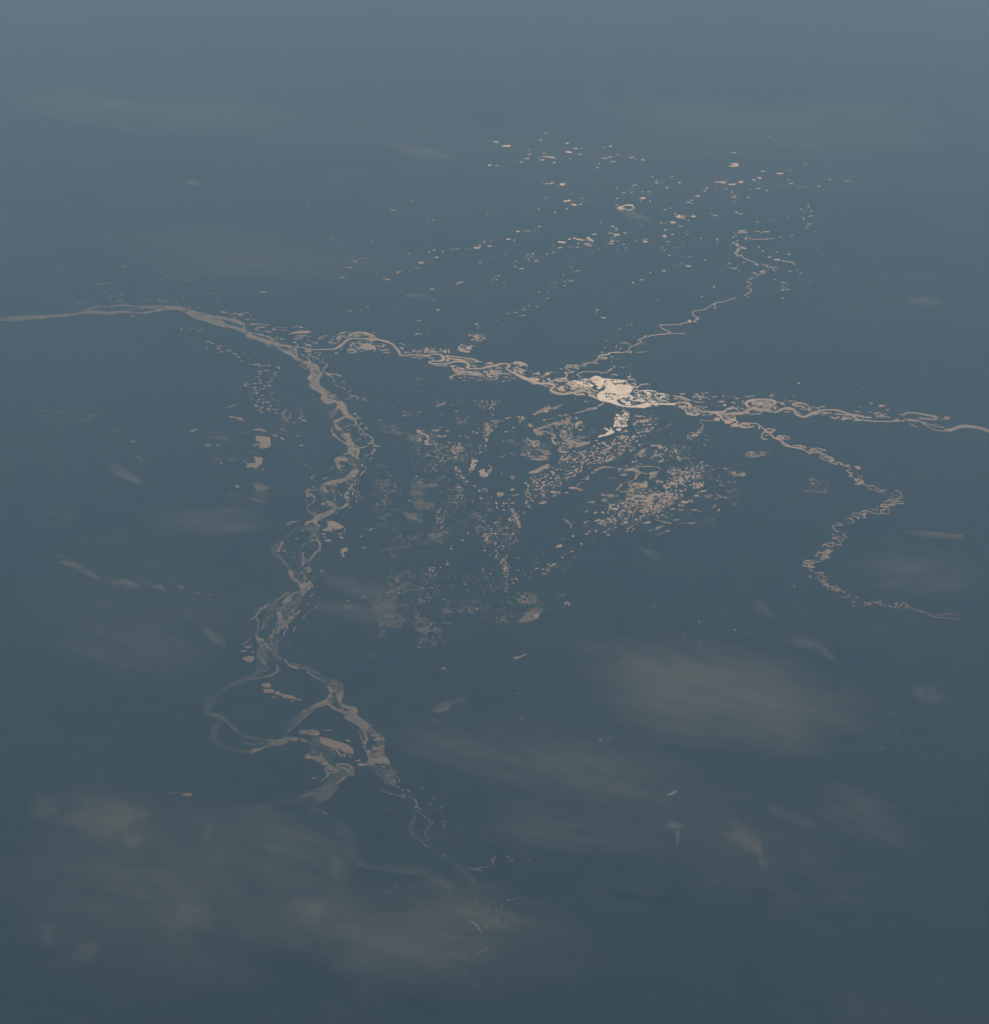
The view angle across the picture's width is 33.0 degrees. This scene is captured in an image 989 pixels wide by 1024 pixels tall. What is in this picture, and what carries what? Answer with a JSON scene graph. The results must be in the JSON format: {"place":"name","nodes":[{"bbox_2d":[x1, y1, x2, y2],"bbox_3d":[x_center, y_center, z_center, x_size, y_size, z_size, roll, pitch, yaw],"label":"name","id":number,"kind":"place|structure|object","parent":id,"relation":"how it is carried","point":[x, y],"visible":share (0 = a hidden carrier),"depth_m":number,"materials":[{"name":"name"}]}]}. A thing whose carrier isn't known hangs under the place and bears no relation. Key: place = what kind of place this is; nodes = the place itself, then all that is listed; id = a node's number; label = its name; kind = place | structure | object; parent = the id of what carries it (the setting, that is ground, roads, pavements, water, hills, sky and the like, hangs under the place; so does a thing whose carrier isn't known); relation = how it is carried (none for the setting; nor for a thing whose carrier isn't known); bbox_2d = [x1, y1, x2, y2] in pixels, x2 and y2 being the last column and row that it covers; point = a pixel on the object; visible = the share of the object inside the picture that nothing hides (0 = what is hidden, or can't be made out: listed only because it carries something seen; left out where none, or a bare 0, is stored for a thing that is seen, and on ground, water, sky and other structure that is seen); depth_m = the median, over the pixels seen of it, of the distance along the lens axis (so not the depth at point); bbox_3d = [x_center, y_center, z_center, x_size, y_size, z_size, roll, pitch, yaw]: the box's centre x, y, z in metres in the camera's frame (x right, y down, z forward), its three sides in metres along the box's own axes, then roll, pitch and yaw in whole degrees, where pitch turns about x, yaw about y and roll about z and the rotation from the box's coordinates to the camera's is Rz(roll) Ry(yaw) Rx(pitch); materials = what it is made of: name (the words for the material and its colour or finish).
{"place":"outdoors","nodes":[
{"label":"outdoors","id":0,"kind":"place"},
{"bbox_2d":[229,416,243,420],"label":"lake","id":1,"kind":"structure","parent":0,"point":[239,418],"depth_m":568.83,"materials":[{"name":"grey liquid"}]},
{"bbox_2d":[0,299,493,865],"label":"river","id":2,"kind":"structure","parent":0,"point":[350,715],"depth_m":517.39,"materials":[{"name":"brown liquid"}]},
{"bbox_2d":[242,656,254,661],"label":"lake","id":3,"kind":"structure","parent":0,"point":[249,658],"depth_m":464.48,"materials":[{"name":"grey liquid"}]},
{"bbox_2d":[244,457,262,468],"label":"lake","id":4,"kind":"structure","parent":0,"point":[258,462],"depth_m":545.43,"materials":[{"name":"grey liquid"}]},
{"bbox_2d":[253,436,270,447],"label":"lake","id":5,"kind":"structure","parent":0,"point":[264,441],"depth_m":556.38,"materials":[{"name":"grey liquid"}]},
{"bbox_2d":[261,683,270,687],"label":"lake","id":6,"kind":"structure","parent":0,"point":[266,685],"depth_m":455.10,"materials":[{"name":"grey liquid"}]},
{"bbox_2d":[263,689,273,692],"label":"lake","id":7,"kind":"structure","parent":0,"point":[268,690],"depth_m":453.42,"materials":[{"name":"grey liquid"}]},
{"bbox_2d":[275,691,301,700],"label":"lake","id":8,"kind":"structure","parent":0,"point":[286,696],"depth_m":451.43,"materials":[{"name":"grey liquid"}]},
{"bbox_2d":[290,331,310,333],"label":"lake","id":9,"kind":"structure","parent":0,"point":[298,332],"depth_m":617.71,"materials":[{"name":"grey liquid"}]},
{"bbox_2d":[201,403,433,843],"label":"shallow water","id":10,"kind":"structure","parent":0,"point":[317,747],"depth_m":452.96,"materials":[{"name":"grey liquid"}]},
{"bbox_2d":[322,521,342,530],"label":"lake","id":11,"kind":"structure","parent":0,"point":[334,525],"depth_m":516.37,"materials":[{"name":"grey liquid"}]},
{"bbox_2d":[319,737,352,756],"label":"lake","id":12,"kind":"structure","parent":0,"point":[337,745],"depth_m":435.65,"materials":[{"name":"grey liquid"}]},
{"bbox_2d":[340,548,347,556],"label":"lake","id":13,"kind":"structure","parent":0,"point":[343,550],"depth_m":505.63,"materials":[{"name":"grey liquid"}]},
{"bbox_2d":[200,789,497,992],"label":"backwater","id":14,"kind":"structure","parent":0,"point":[347,834],"depth_m":403.82,"materials":[{"name":"grey liquid"}]},
{"bbox_2d":[416,430,428,444],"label":"lake","id":15,"kind":"structure","parent":0,"point":[425,441],"depth_m":557.88,"materials":[{"name":"grey liquid"}]},
{"bbox_2d":[479,469,487,476],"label":"lake","id":16,"kind":"structure","parent":0,"point":[482,473],"depth_m":540.59,"materials":[{"name":"grey liquid"}]},
{"bbox_2d":[0,0,988,1023],"bbox_3d":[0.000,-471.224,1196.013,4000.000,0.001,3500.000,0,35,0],"label":"land","id":17,"kind":"structure","parent":0,"point":[816,852],"depth_m":523.71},
{"bbox_2d":[37,380,307,683],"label":"damp grassland","id":18,"kind":"structure","parent":17,"relation":"on","point":[127,583],"depth_m":529.56,"materials":[{"name":"grey"}]},
{"bbox_2d":[30,136,942,981],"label":"ponds","id":19,"kind":"structure","parent":17,"relation":"on","point":[556,478],"depth_m":543.54,"materials":[{"name":"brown liquid"}]},
{"bbox_2d":[430,413,765,537],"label":"flooded forest","id":20,"kind":"object","parent":17,"relation":"on","point":[636,485],"visible":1,"depth_m":543.67,"materials":[{"name":"brown liquid"}]},
{"bbox_2d":[247,407,963,922],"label":"flooded grassland","id":21,"kind":"structure","parent":17,"relation":"on","point":[385,611],"depth_m":511.79,"materials":[{"name":"grey"}]},
{"bbox_2d":[574,376,675,436],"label":"flood basin","id":22,"kind":"object","parent":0,"point":[620,390],"visible":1,"depth_m":580.85,"materials":[{"name":"grey liquid"}]},
{"bbox_2d":[617,204,633,209],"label":"lake","id":23,"kind":"structure","parent":0,"point":[620,208],"depth_m":707.21,"materials":[{"name":"brown liquid"}]},
{"bbox_2d":[295,332,988,432],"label":"river","id":24,"kind":"structure","parent":0,"point":[364,346],"depth_m":584.20,"materials":[{"name":"grey liquid"}]},
{"bbox_2d":[548,204,815,387],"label":"river","id":25,"kind":"structure","parent":0,"point":[660,326],"depth_m":612.90,"materials":[{"name":"grey liquid"}]},
{"bbox_2d":[687,414,958,619],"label":"river","id":26,"kind":"structure","parent":0,"point":[778,437],"depth_m":533.13,"materials":[{"name":"brown liquid"}]}
]}

